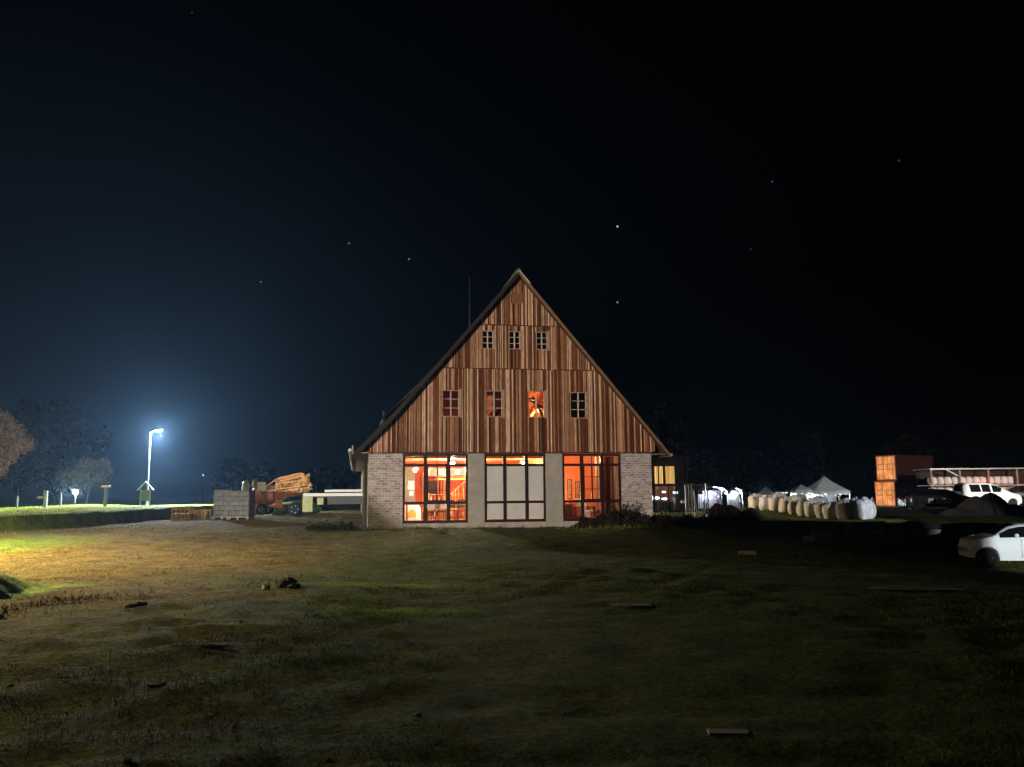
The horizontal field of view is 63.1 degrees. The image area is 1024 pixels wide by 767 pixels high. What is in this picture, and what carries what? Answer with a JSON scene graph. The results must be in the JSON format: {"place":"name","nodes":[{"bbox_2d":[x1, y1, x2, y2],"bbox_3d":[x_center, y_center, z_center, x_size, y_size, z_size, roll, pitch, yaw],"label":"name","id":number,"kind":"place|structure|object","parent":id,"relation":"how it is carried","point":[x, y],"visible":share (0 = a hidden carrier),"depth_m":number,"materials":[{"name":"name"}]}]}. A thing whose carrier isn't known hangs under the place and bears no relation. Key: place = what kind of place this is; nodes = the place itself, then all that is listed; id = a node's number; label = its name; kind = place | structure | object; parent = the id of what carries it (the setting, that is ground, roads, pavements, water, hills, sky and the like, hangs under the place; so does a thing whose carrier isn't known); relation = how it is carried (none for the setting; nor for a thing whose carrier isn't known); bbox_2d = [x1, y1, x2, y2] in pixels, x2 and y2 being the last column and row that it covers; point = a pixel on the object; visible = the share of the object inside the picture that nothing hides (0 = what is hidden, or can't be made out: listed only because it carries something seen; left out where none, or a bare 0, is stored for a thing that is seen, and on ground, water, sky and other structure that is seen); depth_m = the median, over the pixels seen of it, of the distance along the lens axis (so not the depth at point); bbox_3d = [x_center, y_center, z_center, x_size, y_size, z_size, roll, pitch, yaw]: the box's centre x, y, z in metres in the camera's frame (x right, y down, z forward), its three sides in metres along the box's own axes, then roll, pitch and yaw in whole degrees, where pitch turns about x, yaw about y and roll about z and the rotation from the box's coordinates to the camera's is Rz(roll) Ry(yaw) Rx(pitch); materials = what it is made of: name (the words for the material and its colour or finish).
{"place":"outdoors","nodes":[
{"label":"outdoors","id":0,"kind":"place"},
{"bbox_2d":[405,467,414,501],"bbox_3d":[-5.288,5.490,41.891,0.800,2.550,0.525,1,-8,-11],"label":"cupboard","id":1,"kind":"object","parent":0,"point":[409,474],"visible":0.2,"depth_m":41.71,"materials":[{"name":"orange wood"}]},
{"bbox_2d":[405,505,420,519],"bbox_3d":[-4.828,6.124,40.177,0.840,0.840,0.570,1,-8,-11],"label":"arched oven","id":2,"kind":"object","parent":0,"point":[414,512],"visible":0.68,"depth_m":39.92,"materials":[{"name":"white paint"}]},
{"bbox_2d":[422,473,445,516],"bbox_3d":[-4.095,5.862,43.925,1.240,2.320,0.140,1,-8,-11],"label":"door","id":3,"kind":"structure","parent":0,"point":[431,483],"depth_m":43.94,"materials":[{"name":"brown wood"}]},
{"bbox_2d":[428,481,440,495],"bbox_3d":[-4.092,5.521,43.941,0.700,0.800,0.013,1,-8,-11],"label":"door panel","id":4,"kind":"structure","parent":3,"relation":"in","point":[431,484],"depth_m":43.93,"materials":[{"name":"brown wood"}]},
{"bbox_2d":[428,476,442,516],"bbox_3d":[-4.095,5.948,43.919,0.936,2.148,0.050,1,-8,-11],"label":"door leaf","id":5,"kind":"structure","parent":3,"relation":"in","point":[429,479],"depth_m":43.97,"materials":[{"name":"orange wood"}]},
{"bbox_2d":[445,481,464,514],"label":"staircase","id":6,"kind":"structure","parent":0,"point":[458,495],"depth_m":41.01,"materials":[{"name":"brown wood"}]},
{"bbox_2d":[0,491,1023,766],"bbox_3d":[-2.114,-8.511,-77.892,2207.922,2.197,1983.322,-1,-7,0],"label":"ground","id":7,"kind":"structure","parent":0,"point":[628,679],"depth_m":8.64,"materials":[{"name":"plant"}]},
{"bbox_2d":[0,408,37,478],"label":"tree","id":8,"kind":"object","parent":7,"relation":"on","point":[10,441],"visible":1,"depth_m":75.02,"materials":[{"name":"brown plant"}]},
{"bbox_2d":[0,398,52,506],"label":"tree","id":9,"kind":"object","parent":7,"relation":"on","point":[17,486],"visible":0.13,"depth_m":110.64,"materials":[{"name":"green plant"}]},
{"bbox_2d":[37,491,47,506],"bbox_3d":[-30.689,7.586,54.511,0.650,1.150,0.140,-1,-7,0],"label":"sign post","id":10,"kind":"object","parent":7,"relation":"on","point":[45,501],"visible":0.82,"depth_m":54.48,"materials":[{"name":"grey paint"}]},
{"bbox_2d":[3,396,115,504],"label":"tree","id":11,"kind":"object","parent":7,"relation":"on","point":[56,421],"visible":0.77,"depth_m":102.36,"materials":[{"name":"green plant"}]},
{"bbox_2d":[56,457,115,503],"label":"tree","id":12,"kind":"object","parent":7,"relation":"on","point":[81,479],"visible":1,"depth_m":81.08,"materials":[{"name":"green plant"}]},
{"bbox_2d":[101,485,110,505],"bbox_3d":[-25.605,7.086,52.554,0.480,1.330,0.320,-1,-7,0],"label":"marker post","id":13,"kind":"object","parent":7,"relation":"on","point":[105,495],"visible":0.94,"depth_m":52.48,"materials":[{"name":"grey paint"}]},
{"bbox_2d":[137,481,153,505],"bbox_3d":[-25.285,7.574,57.532,1.072,1.682,0.310,1,-8,-14],"label":"notice shelter","id":14,"kind":"object","parent":7,"relation":"on","point":[145,495],"visible":1,"depth_m":57.50,"materials":[{"name":"grey paint"}]},
{"bbox_2d":[146,429,162,504],"bbox_3d":[-25.654,5.980,59.758,1.030,5.440,0.312,-1,-7,0],"label":"street lamp","id":15,"kind":"object","parent":7,"relation":"on","point":[158,430],"visible":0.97,"depth_m":59.79,"materials":[{"name":"metal"}]},
{"bbox_2d":[171,508,193,520],"bbox_3d":[-16.784,6.656,42.498,0.948,0.620,0.697,0,-7,-6],"label":"crate","id":16,"kind":"object","parent":7,"relation":"on","point":[182,516],"visible":0.87,"depth_m":42.21,"materials":[{"name":"brown wood"}]},
{"bbox_2d":[191,509,210,519],"bbox_3d":[-15.997,6.739,42.890,0.828,0.520,0.697,-1,-7,3],"label":"crate","id":17,"kind":"object","parent":7,"relation":"on","point":[200,515],"visible":0.98,"depth_m":42.61,"materials":[{"name":"brown wood"}]},
{"bbox_2d":[192,643,230,647],"bbox_3d":[-2.914,2.528,8.045,0.422,0.048,0.068,1,-8,-9],"label":"plank","id":18,"kind":"object","parent":7,"relation":"on","point":[216,645],"visible":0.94,"depth_m":8.03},
{"bbox_2d":[213,490,235,518],"bbox_3d":[-15.004,6.312,43.566,0.900,1.500,1.100,0,-8,-7],"label":"block stack","id":19,"kind":"object","parent":7,"relation":"on","point":[220,504],"visible":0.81,"depth_m":43.02,"materials":[{"name":"grey concrete"}]},
{"bbox_2d":[226,491,254,519],"bbox_3d":[-14.145,6.337,43.562,1.150,1.470,1.100,0,-7,-1],"label":"block stack","id":20,"kind":"object","parent":7,"relation":"on","point":[240,504],"visible":0.94,"depth_m":43.04,"materials":[{"name":"grey concrete"}]},
{"bbox_2d":[211,456,282,493],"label":"tree","id":21,"kind":"object","parent":7,"relation":"on","point":[232,473],"visible":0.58,"depth_m":145.73,"materials":[{"name":"green plant"}]},
{"bbox_2d":[242,472,312,514],"bbox_3d":[-14.478,6.814,51.568,4.357,2.562,1.756,-1,-7,0],"label":"field sprayer","id":22,"kind":"object","parent":7,"relation":"on","point":[269,494],"visible":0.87,"depth_m":50.96,"materials":[{"name":"paint"}]},
{"bbox_2d":[277,577,296,587],"bbox_3d":[-3.623,3.247,13.460,0.297,0.244,0.263,-1,-7,0],"label":"soil clod","id":23,"kind":"object","parent":7,"relation":"on","point":[283,582],"visible":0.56,"depth_m":13.36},
{"bbox_2d":[271,500,321,514],"bbox_3d":[-13.706,7.992,52.937,3.304,1.173,1.375,-1,-7,0],"label":"tarpaulin","id":24,"kind":"object","parent":7,"relation":"on","point":[283,511],"visible":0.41,"depth_m":52.53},
{"bbox_2d":[304,521,325,530],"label":"weeds","id":25,"kind":"object","parent":7,"relation":"on","point":[320,527],"visible":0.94,"depth_m":33.90,"materials":[{"name":"green plant"}]},
{"bbox_2d":[288,489,362,515],"bbox_3d":[-9.595,6.800,47.769,6.030,1.457,1.758,0,-7,-2],"label":"flat trailer","id":26,"kind":"object","parent":7,"relation":"on","point":[295,509],"visible":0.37,"depth_m":46.97,"materials":[{"name":"white paint"}]},
{"bbox_2d":[297,462,360,502],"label":"tree","id":27,"kind":"object","parent":7,"relation":"on","point":[330,476],"visible":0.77,"depth_m":155.66,"materials":[{"name":"green plant"}]},
{"bbox_2d":[323,519,345,529],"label":"weeds","id":28,"kind":"object","parent":7,"relation":"on","point":[333,527],"visible":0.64,"depth_m":34.39,"materials":[{"name":"green plant"}]},
{"bbox_2d":[338,521,361,529],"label":"weeds","id":29,"kind":"object","parent":7,"relation":"on","point":[350,526],"visible":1,"depth_m":34.04,"materials":[{"name":"green plant"}]},
{"bbox_2d":[348,268,672,528],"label":"barn","id":30,"kind":"structure","parent":7,"relation":"on","point":[502,388],"depth_m":36.74,"materials":[{"name":"wood"},{"name":"brick"},{"name":"glass"}]},
{"bbox_2d":[402,454,467,523],"bbox_3d":[-3.281,4.486,35.723,2.790,2.945,0.120,1,-8,-11],"label":"window frame","id":31,"kind":"structure","parent":30,"relation":"in","point":[425,466],"depth_m":35.69,"materials":[{"name":"black paint"}]},
{"bbox_2d":[428,468,464,475],"bbox_3d":[-3.079,4.270,40.228,1.900,0.390,0.210,1,-8,-11],"label":"plate shelf","id":32,"kind":"object","parent":30,"relation":"attached to","point":[453,471],"visible":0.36,"depth_m":40.27,"materials":[{"name":"white wood"}]},
{"bbox_2d":[438,476,464,494],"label":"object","id":33,"kind":"structure","parent":30,"relation":"attached to","point":[456,478],"depth_m":40.67,"materials":[{"name":"brown wood"}]},
{"bbox_2d":[442,389,461,417],"bbox_3d":[-2.619,0.862,36.228,0.845,1.260,0.135,1,-8,-11],"label":"gable window","id":34,"kind":"structure","parent":30,"relation":"in","point":[459,391],"depth_m":36.22,"materials":[{"name":"brown wood"}]},
{"bbox_2d":[481,330,495,349],"bbox_3d":[-1.038,-1.933,36.895,0.625,0.910,0.135,1,-8,-11],"label":"gable window","id":35,"kind":"structure","parent":30,"relation":"in","point":[493,332],"depth_m":36.87,"materials":[{"name":"brown wood"}]},
{"bbox_2d":[485,389,504,417],"bbox_3d":[-0.747,0.882,36.577,0.845,1.260,0.135,1,-8,-11],"label":"gable window","id":36,"kind":"structure","parent":30,"relation":"in","point":[502,399],"depth_m":36.56,"materials":[{"name":"brown wood"}]},
{"bbox_2d":[484,454,545,521],"bbox_3d":[0.133,4.539,36.357,2.710,2.945,0.120,1,-8,-11],"label":"window frame","id":37,"kind":"structure","parent":30,"relation":"in","point":[511,486],"depth_m":36.31,"materials":[{"name":"black paint"}]},
{"bbox_2d":[508,330,522,349],"bbox_3d":[0.149,-1.925,37.116,0.625,0.910,0.135,1,-8,-11],"label":"gable window","id":38,"kind":"structure","parent":30,"relation":"in","point":[520,337],"depth_m":37.10,"materials":[{"name":"brown wood"}]},
{"bbox_2d":[528,390,546,418],"bbox_3d":[1.120,0.921,36.922,0.845,1.260,0.135,1,-8,-11],"label":"gable window","id":39,"kind":"structure","parent":30,"relation":"in","point":[544,392],"depth_m":36.92,"materials":[{"name":"brown wood"}]},
{"bbox_2d":[536,331,549,350],"bbox_3d":[1.368,-1.906,37.342,0.625,0.910,0.135,1,-8,-11],"label":"gable window","id":40,"kind":"structure","parent":30,"relation":"in","point":[547,338],"depth_m":37.32,"materials":[{"name":"brown wood"}]},
{"bbox_2d":[567,479,571,498],"bbox_3d":[2.782,5.109,40.366,0.220,0.950,0.026,1,-8,-11],"label":"picture","id":41,"kind":"object","parent":30,"relation":"attached to","point":[569,488],"visible":1,"depth_m":40.36,"materials":[{"name":"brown wood"}]},
{"bbox_2d":[565,503,580,517],"bbox_3d":[2.559,6.040,39.571,1.600,0.720,0.575,1,-8,-11],"label":"sideboard","id":42,"kind":"object","parent":30,"relation":"in","point":[568,510],"visible":0.16,"depth_m":39.31,"materials":[{"name":"red wood"}]},
{"bbox_2d":[575,481,579,497],"bbox_3d":[3.176,5.165,40.433,0.240,0.850,0.026,1,-8,-10],"label":"picture","id":43,"kind":"object","parent":30,"relation":"attached to","point":[577,489],"visible":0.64,"depth_m":40.43,"materials":[{"name":"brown wood"}]},
{"bbox_2d":[570,391,588,418],"bbox_3d":[2.995,0.970,37.266,0.845,1.260,0.135,1,-8,-11],"label":"gable window","id":44,"kind":"structure","parent":30,"relation":"in","point":[586,409],"depth_m":37.26,"materials":[{"name":"brown wood"}]},
{"bbox_2d":[573,498,595,516],"bbox_3d":[3.287,5.662,38.080,0.840,0.830,0.660,4,-9,-33],"label":"armchair","id":45,"kind":"object","parent":30,"relation":"in","point":[589,511],"visible":0.77,"depth_m":37.93,"materials":[{"name":"brown fabric"}]},
{"bbox_2d":[562,454,621,520],"bbox_3d":[3.532,4.592,36.987,2.690,2.945,0.120,1,-8,-11],"label":"window frame","id":46,"kind":"structure","parent":30,"relation":"in","point":[582,500],"depth_m":36.98,"materials":[{"name":"black paint"}]},
{"bbox_2d":[595,457,598,514],"bbox_3d":[3.879,4.699,37.887,0.140,2.750,0.147,1,-8,-10],"label":"curtain","id":47,"kind":"object","parent":30,"relation":"hanging from","point":[597,481],"visible":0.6,"depth_m":37.87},
{"bbox_2d":[604,456,613,516],"bbox_3d":[4.378,4.670,37.697,0.510,2.750,0.147,1,-8,-11],"label":"curtain","id":48,"kind":"object","parent":30,"relation":"hanging from","point":[608,482],"visible":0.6,"depth_m":37.71,"materials":[{"name":"fabric"}]},
{"bbox_2d":[614,456,618,512],"bbox_3d":[4.758,4.700,37.950,0.310,2.750,0.147,1,-8,-11],"label":"curtain","id":49,"kind":"object","parent":30,"relation":"hanging from","point":[616,497],"visible":0.41,"depth_m":37.95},
{"bbox_2d":[571,514,599,527],"bbox_3d":[3.145,5.916,35.692,1.247,0.641,1.010,-1,-7,0],"label":"bush","id":50,"kind":"object","parent":7,"relation":"on","point":[584,522],"visible":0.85,"depth_m":35.44,"materials":[{"name":"green plant"}]},
{"bbox_2d":[593,509,618,527],"bbox_3d":[3.969,5.804,35.768,1.237,0.876,1.069,-1,-7,0],"label":"bush","id":51,"kind":"object","parent":7,"relation":"on","point":[605,521],"visible":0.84,"depth_m":35.47,"materials":[{"name":"green plant"}]},
{"bbox_2d":[608,502,634,526],"bbox_3d":[4.737,5.676,36.034,1.259,1.157,1.046,-1,-7,0],"label":"bush","id":52,"kind":"object","parent":7,"relation":"on","point":[624,517],"visible":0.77,"depth_m":35.77,"materials":[{"name":"green plant"}]},
{"bbox_2d":[610,603,653,607],"bbox_3d":[1.626,3.005,11.303,0.580,0.049,0.351,-1,-7,0],"label":"plank","id":53,"kind":"object","parent":7,"relation":"on","point":[639,605],"visible":1,"depth_m":11.24,"materials":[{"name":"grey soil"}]},
{"bbox_2d":[629,512,660,526],"bbox_3d":[5.724,5.932,36.166,1.768,0.707,1.241,-1,-7,0],"label":"bush","id":54,"kind":"object","parent":7,"relation":"on","point":[646,519],"visible":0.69,"depth_m":35.86,"materials":[{"name":"green plant"}]},
{"bbox_2d":[632,402,696,466],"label":"tree","id":55,"kind":"object","parent":7,"relation":"on","point":[662,423],"visible":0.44,"depth_m":76.15,"materials":[{"name":"green plant"}]},
{"bbox_2d":[651,512,686,526],"bbox_3d":[6.648,5.986,36.531,2.078,0.729,1.367,-1,-7,0],"label":"bush","id":56,"kind":"object","parent":7,"relation":"on","point":[664,519],"visible":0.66,"depth_m":36.25,"materials":[{"name":"green plant"}]},
{"bbox_2d":[653,458,686,520],"bbox_3d":[8.367,5.652,44.117,1.754,3.440,0.113,-1,-7,0],"label":"rod screen","id":57,"kind":"object","parent":7,"relation":"on","point":[667,472],"visible":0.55,"depth_m":44.16,"materials":[{"name":"metal"}]},
{"bbox_2d":[651,452,689,508],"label":"outbuilding","id":58,"kind":"structure","parent":7,"relation":"on","point":[677,465],"depth_m":65.53,"materials":[{"name":"wood"}]},
{"bbox_2d":[654,466,662,484],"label":"window","id":59,"kind":"structure","parent":58,"relation":"in","point":[657,476],"depth_m":65.57,"materials":[{"name":"yellow glass"}]},
{"bbox_2d":[655,486,675,501],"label":"window","id":60,"kind":"structure","parent":58,"relation":"in","point":[657,487],"depth_m":65.41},
{"bbox_2d":[668,484,708,520],"bbox_3d":[8.797,6.011,41.547,2.001,1.987,0.112,-1,-7,0],"label":"rod screen","id":61,"kind":"object","parent":7,"relation":"on","point":[682,511],"visible":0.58,"depth_m":41.56,"materials":[{"name":"metal"}]},
{"bbox_2d":[673,513,717,527],"bbox_3d":[7.882,6.136,37.415,2.517,0.669,1.624,-1,-7,0],"label":"bush","id":62,"kind":"object","parent":7,"relation":"on","point":[689,521],"visible":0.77,"depth_m":37.03,"materials":[{"name":"green plant"}]},
{"bbox_2d":[697,486,727,508],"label":"party tent","id":63,"kind":"object","parent":7,"relation":"on","point":[715,496],"visible":0.77,"depth_m":69.20,"materials":[{"name":"fabric"}]},
{"bbox_2d":[707,728,749,735],"bbox_3d":[1.473,2.379,5.688,0.270,0.022,0.110,-1,-7,5],"label":"flat board","id":64,"kind":"object","parent":7,"relation":"on","point":[716,732],"visible":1,"depth_m":5.65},
{"bbox_2d":[728,487,742,507],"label":"party tent","id":65,"kind":"object","parent":7,"relation":"on","point":[734,498],"visible":0.94,"depth_m":70.11,"materials":[{"name":"fabric"}]},
{"bbox_2d":[704,503,767,519],"bbox_3d":[11.996,7.241,45.431,3.501,1.494,2.000,-1,-7,0],"label":"earth heap","id":66,"kind":"object","parent":7,"relation":"on","point":[717,511],"visible":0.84,"depth_m":44.85,"materials":[{"name":"soil"}]},
{"bbox_2d":[748,493,760,509],"bbox_3d":[15.244,7.428,52.200,0.760,1.116,0.730,1,-9,-13],"label":"bulk bag","id":67,"kind":"object","parent":7,"relation":"on","point":[753,500],"visible":0.69,"depth_m":51.95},
{"bbox_2d":[759,495,769,510],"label":"bulk bag","id":68,"kind":"object","parent":7,"relation":"on","point":[763,503],"visible":0.66,"depth_m":50.49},
{"bbox_2d":[768,495,781,510],"bbox_3d":[15.779,7.187,49.862,0.786,1.040,0.810,3,-8,-11],"label":"bulk bag","id":69,"kind":"object","parent":7,"relation":"on","point":[774,503],"visible":0.69,"depth_m":49.60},
{"bbox_2d":[778,496,791,512],"bbox_3d":[16.041,7.115,48.762,0.788,1.064,0.671,4,-7,-9],"label":"bulk bag","id":70,"kind":"object","parent":7,"relation":"on","point":[783,504],"visible":0.7,"depth_m":48.56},
{"bbox_2d":[787,499,799,513],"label":"bulk bag","id":71,"kind":"object","parent":7,"relation":"on","point":[792,505],"visible":0.63,"depth_m":47.28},
{"bbox_2d":[790,493,806,500],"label":"bulk bag","id":72,"kind":"object","parent":7,"relation":"on","point":[798,496],"visible":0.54,"depth_m":51.17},
{"bbox_2d":[796,500,805,515],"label":"bulk bag","id":73,"kind":"object","parent":7,"relation":"on","point":[800,510],"visible":0.62,"depth_m":45.94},
{"bbox_2d":[790,484,812,496],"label":"party tent","id":74,"kind":"object","parent":7,"relation":"on","point":[801,488],"visible":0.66,"depth_m":73.55,"materials":[{"name":"fabric"}]},
{"bbox_2d":[762,428,844,491],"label":"tree","id":75,"kind":"object","parent":7,"relation":"on","point":[798,462],"visible":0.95,"depth_m":161.72,"materials":[{"name":"green plant"}]},
{"bbox_2d":[804,497,818,516],"bbox_3d":[16.370,6.761,45.430,0.846,1.085,0.798,-1,-6,-3],"label":"bulk bag","id":76,"kind":"object","parent":7,"relation":"on","point":[809,504],"visible":0.8,"depth_m":45.15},
{"bbox_2d":[814,501,829,517],"bbox_3d":[16.547,6.738,44.391,0.903,0.974,0.740,1,-9,-22],"label":"bulk bag","id":77,"kind":"object","parent":7,"relation":"on","point":[818,509],"visible":0.64,"depth_m":44.15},
{"bbox_2d":[810,530,834,536],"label":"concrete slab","id":78,"kind":"structure","parent":7,"relation":"on","point":[821,533],"depth_m":33.23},
{"bbox_2d":[807,476,850,502],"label":"party tent","id":79,"kind":"object","parent":7,"relation":"on","point":[828,488],"visible":0.73,"depth_m":77.95,"materials":[{"name":"fabric"}]},
{"bbox_2d":[822,501,836,518],"bbox_3d":[16.762,6.633,43.474,1.026,0.995,0.842,0,-10,-5],"label":"bulk bag","id":80,"kind":"object","parent":7,"relation":"on","point":[829,510],"visible":0.59,"depth_m":43.19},
{"bbox_2d":[803,536,860,543],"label":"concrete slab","id":81,"kind":"structure","parent":7,"relation":"on","point":[823,539],"depth_m":32.00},
{"bbox_2d":[835,498,856,518],"bbox_3d":[17.090,6.429,42.565,0.939,1.193,0.945,4,-9,-26],"label":"bulk bag","id":82,"kind":"object","parent":7,"relation":"on","point":[845,509],"visible":0.69,"depth_m":42.24,"materials":[{"name":"fabric"}]},
{"bbox_2d":[843,521,867,535],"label":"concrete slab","id":83,"kind":"structure","parent":7,"relation":"on","point":[856,528],"depth_m":35.73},
{"bbox_2d":[854,496,875,519],"bbox_3d":[17.414,6.207,41.255,1.020,1.206,0.872,4,-7,-22],"label":"bulk bag","id":84,"kind":"object","parent":7,"relation":"on","point":[864,507],"visible":0.91,"depth_m":40.91,"materials":[{"name":"fabric"}]},
{"bbox_2d":[865,521,885,531],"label":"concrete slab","id":85,"kind":"structure","parent":7,"relation":"on","point":[875,524],"depth_m":36.21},
{"bbox_2d":[847,535,905,543],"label":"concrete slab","id":86,"kind":"structure","parent":7,"relation":"on","point":[878,539],"depth_m":32.50,"materials":[{"name":"concrete"}]},
{"bbox_2d":[872,530,906,539],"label":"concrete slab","id":87,"kind":"structure","parent":7,"relation":"on","point":[884,532],"depth_m":34.17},
{"bbox_2d":[874,481,916,506],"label":"shipping container","id":88,"kind":"object","parent":7,"relation":"on","point":[887,493],"visible":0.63,"depth_m":82.06,"materials":[{"name":"metal"}]},
{"bbox_2d":[875,482,885,505],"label":"end door","id":89,"kind":"structure","parent":88,"relation":"in","point":[880,488],"depth_m":82.82,"materials":[{"name":"paint"}]},
{"bbox_2d":[884,482,894,505],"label":"end door","id":90,"kind":"structure","parent":88,"relation":"in","point":[889,486],"depth_m":81.81,"materials":[{"name":"paint"}]},
{"bbox_2d":[875,455,933,480],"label":"shipping container","id":91,"kind":"object","parent":88,"relation":"on","point":[895,467],"visible":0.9,"depth_m":82.62,"materials":[{"name":"metal"}]},
{"bbox_2d":[876,457,886,479],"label":"end door","id":92,"kind":"structure","parent":91,"relation":"in","point":[881,465],"depth_m":83.39,"materials":[{"name":"paint"}]},
{"bbox_2d":[885,456,895,479],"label":"end door","id":93,"kind":"structure","parent":91,"relation":"in","point":[890,465],"depth_m":82.36,"materials":[{"name":"paint"}]},
{"bbox_2d":[870,528,940,537],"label":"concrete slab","id":94,"kind":"structure","parent":7,"relation":"on","point":[920,532],"depth_m":34.98,"materials":[{"name":"concrete"}]},
{"bbox_2d":[868,521,948,533],"bbox_3d":[17.412,6.599,36.936,3.974,1.024,2.200,-1,-7,0],"label":"earth heap","id":95,"kind":"object","parent":7,"relation":"on","point":[910,524],"visible":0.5,"depth_m":36.52,"materials":[{"name":"soil"}]},
{"bbox_2d":[865,586,967,591],"bbox_3d":[6.601,3.418,13.851,1.946,0.073,0.533,-2,-8,9],"label":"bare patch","id":96,"kind":"object","parent":7,"relation":"on","point":[908,588],"visible":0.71,"depth_m":13.73,"materials":[{"name":"soil"}]},
{"bbox_2d":[897,489,968,509],"bbox_3d":[28.930,7.953,57.095,4.420,1.495,2.129,-1,-7,5],"label":"parked car","id":97,"kind":"object","parent":7,"relation":"on","point":[917,499],"visible":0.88,"depth_m":56.33,"materials":[{"name":"paint"}]},
{"bbox_2d":[913,468,1023,505],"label":"bale rack","id":98,"kind":"object","parent":7,"relation":"on","point":[924,475],"visible":0.43,"depth_m":68.55,"materials":[{"name":"metal"}]},
{"bbox_2d":[939,493,1023,515],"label":"earth heap","id":99,"kind":"object","parent":7,"relation":"on","point":[989,504],"visible":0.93,"depth_m":44.81,"materials":[{"name":"soil"}]},
{"bbox_2d":[952,483,1021,504],"bbox_3d":[34.175,8.079,60.154,4.470,1.866,2.149,0,-8,-7],"label":"white van","id":100,"kind":"object","parent":7,"relation":"on","point":[975,489],"visible":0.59,"depth_m":59.40,"materials":[{"name":"paint"}]},
{"bbox_2d":[958,522,1023,566],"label":"parked car","id":101,"kind":"object","parent":7,"relation":"on","point":[991,547],"visible":1,"depth_m":27.86,"materials":[{"name":"white paint"}]},
{"bbox_2d":[1005,486,1023,504],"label":"parked car","id":102,"kind":"object","parent":7,"relation":"on","point":[1018,490],"visible":0.38,"depth_m":63.53,"materials":[{"name":"paint"}]},
{"bbox_2d":[0,0,1023,498],"label":"sky","id":103,"kind":"structure","parent":0,"point":[248,230],"materials":[{"name":"black"}]},
{"bbox_2d":[757,486,773,496],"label":"party tent","id":104,"kind":"object","parent":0,"point":[765,490],"visible":0.27,"depth_m":71.70,"materials":[{"name":"fabric"}]},
{"bbox_3d":[-3.416,5.740,36.989,0.950,0.750,0.800,1,-8,-11],"label":"table","id":105,"kind":"object","parent":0,"visible":0},
{"bbox_2d":[427,504,446,508],"bbox_3d":[-3.419,5.457,37.026,0.994,0.200,0.848,1,-8,-11],"label":"tablecloth","id":106,"kind":"object","parent":105,"relation":"on","point":[436,506],"visible":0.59,"depth_m":36.62,"materials":[{"name":"white fabric"}]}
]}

